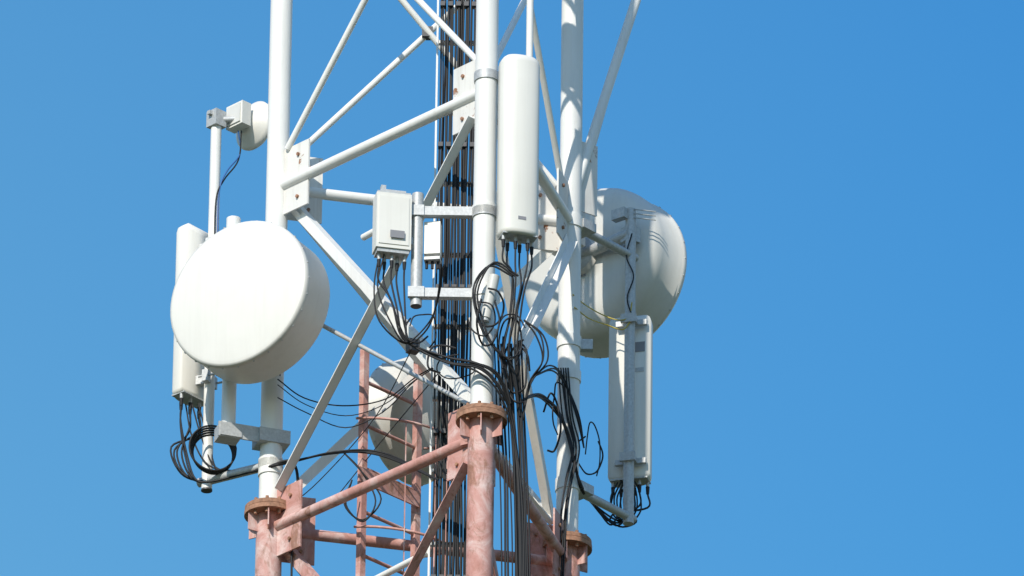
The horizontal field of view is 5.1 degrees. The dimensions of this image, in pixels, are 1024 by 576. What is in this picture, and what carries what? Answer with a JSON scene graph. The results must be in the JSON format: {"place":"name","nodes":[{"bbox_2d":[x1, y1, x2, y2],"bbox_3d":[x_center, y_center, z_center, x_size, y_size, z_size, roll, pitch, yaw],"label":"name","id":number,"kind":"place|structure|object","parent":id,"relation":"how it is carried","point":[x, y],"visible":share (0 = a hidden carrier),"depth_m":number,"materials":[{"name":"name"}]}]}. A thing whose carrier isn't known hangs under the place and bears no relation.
{"place":"outdoors","nodes":[
{"label":"outdoors","id":0,"kind":"place"},
{"bbox_2d":[0,0,1023,575],"label":"sky","id":1,"kind":"structure","parent":0,"point":[838,388],"materials":[{"name":"blue"}]},
{"label":"ground","id":2,"kind":"structure","parent":0,"visible":0},
{"bbox_2d":[244,0,591,575],"bbox_3d":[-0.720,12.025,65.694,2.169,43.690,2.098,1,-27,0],"label":"lattice tower","id":3,"kind":"structure","parent":2,"relation":"on","point":[296,191],"depth_m":71.85,"materials":[{"name":"white metal"}]},
{"bbox_2d":[196,125,282,493],"bbox_3d":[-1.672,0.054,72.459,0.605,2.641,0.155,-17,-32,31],"label":"mounting pole","id":4,"kind":"object","parent":3,"relation":"attached to","point":[264,463],"visible":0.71,"depth_m":72.19,"materials":[{"name":"silver metal"}]},
{"bbox_2d":[172,223,221,418],"bbox_3d":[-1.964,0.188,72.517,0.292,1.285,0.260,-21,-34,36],"label":"panel antenna","id":5,"kind":"object","parent":4,"relation":"attached to","point":[191,377],"visible":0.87,"depth_m":72.33,"materials":[{"name":"white paint"}]},
{"bbox_2d":[206,100,267,233],"bbox_3d":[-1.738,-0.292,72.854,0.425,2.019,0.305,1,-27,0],"label":"dish","id":6,"kind":"object","parent":4,"relation":"attached to","point":[246,122],"visible":0.94,"depth_m":73.14,"materials":[{"name":"white paint"}]},
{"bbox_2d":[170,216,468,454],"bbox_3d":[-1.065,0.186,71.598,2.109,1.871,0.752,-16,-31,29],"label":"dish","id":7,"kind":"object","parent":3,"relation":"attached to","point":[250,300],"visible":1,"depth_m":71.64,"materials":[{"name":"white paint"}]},
{"bbox_2d":[353,349,448,575],"bbox_3d":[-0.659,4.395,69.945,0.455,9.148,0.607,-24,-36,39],"label":"ladder","id":8,"kind":"object","parent":3,"relation":"attached to","point":[404,492],"visible":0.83,"depth_m":71.71,"materials":[{"name":"metal"}]},
{"bbox_2d":[170,246,650,575],"bbox_3d":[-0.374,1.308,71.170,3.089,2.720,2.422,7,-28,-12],"label":"jumper cables","id":9,"kind":"object","parent":3,"relation":"attached to","point":[512,384],"visible":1,"depth_m":70.64,"materials":[{"name":"black rubber"}]},
{"bbox_2d":[361,0,475,575],"bbox_3d":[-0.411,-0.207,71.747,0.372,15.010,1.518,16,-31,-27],"label":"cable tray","id":10,"kind":"object","parent":3,"relation":"attached to","point":[449,256],"visible":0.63,"depth_m":71.64,"materials":[{"name":"white paint"}]},
{"bbox_2d":[368,329,498,485],"bbox_3d":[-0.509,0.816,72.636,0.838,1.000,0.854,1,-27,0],"label":"microwave dish antenna","id":11,"kind":"object","parent":3,"relation":"attached to","point":[384,375],"visible":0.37,"depth_m":72.37,"materials":[{"name":"white paint"}]},
{"bbox_2d":[372,185,499,354],"bbox_3d":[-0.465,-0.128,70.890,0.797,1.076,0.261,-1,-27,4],"label":"radio unit","id":12,"kind":"object","parent":3,"relation":"attached to","point":[396,237],"visible":1,"depth_m":70.94,"materials":[{"name":"white paint"}]},
{"bbox_2d":[472,0,533,219],"bbox_3d":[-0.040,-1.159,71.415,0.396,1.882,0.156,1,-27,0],"label":"mount pipe","id":13,"kind":"object","parent":3,"relation":"attached to","point":[485,72],"visible":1,"depth_m":71.61,"materials":[{"name":"silver metal"}]},
{"bbox_2d":[496,54,539,254],"bbox_3d":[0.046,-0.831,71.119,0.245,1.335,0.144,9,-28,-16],"label":"panel antenna","id":14,"kind":"object","parent":13,"relation":"attached to","point":[518,149],"visible":1,"depth_m":71.06,"materials":[{"name":"white paint"}]},
{"bbox_2d":[555,207,638,525],"bbox_3d":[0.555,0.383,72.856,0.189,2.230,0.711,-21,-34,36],"label":"mount pipe","id":15,"kind":"object","parent":3,"relation":"attached to","point":[626,512],"visible":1,"depth_m":72.91,"materials":[{"name":"silver metal"}]},
{"bbox_2d":[608,312,652,496],"bbox_3d":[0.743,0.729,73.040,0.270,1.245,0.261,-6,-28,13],"label":"panel antenna","id":16,"kind":"object","parent":15,"relation":"attached to","point":[640,455],"visible":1,"depth_m":73.04,"materials":[{"name":"white paint"}]},
{"bbox_2d":[524,188,686,358],"bbox_3d":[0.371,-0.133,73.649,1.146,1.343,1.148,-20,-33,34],"label":"dish","id":17,"kind":"object","parent":3,"relation":"attached to","point":[661,262],"visible":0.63,"depth_m":73.65,"materials":[{"name":"white paint"}]},
{"bbox_2d":[581,0,640,216],"bbox_3d":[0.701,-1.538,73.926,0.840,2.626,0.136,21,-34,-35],"label":"strut","id":18,"kind":"object","parent":3,"relation":"attached to","point":[589,173],"visible":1,"depth_m":73.45,"materials":[{"name":"white paint"}]}
]}

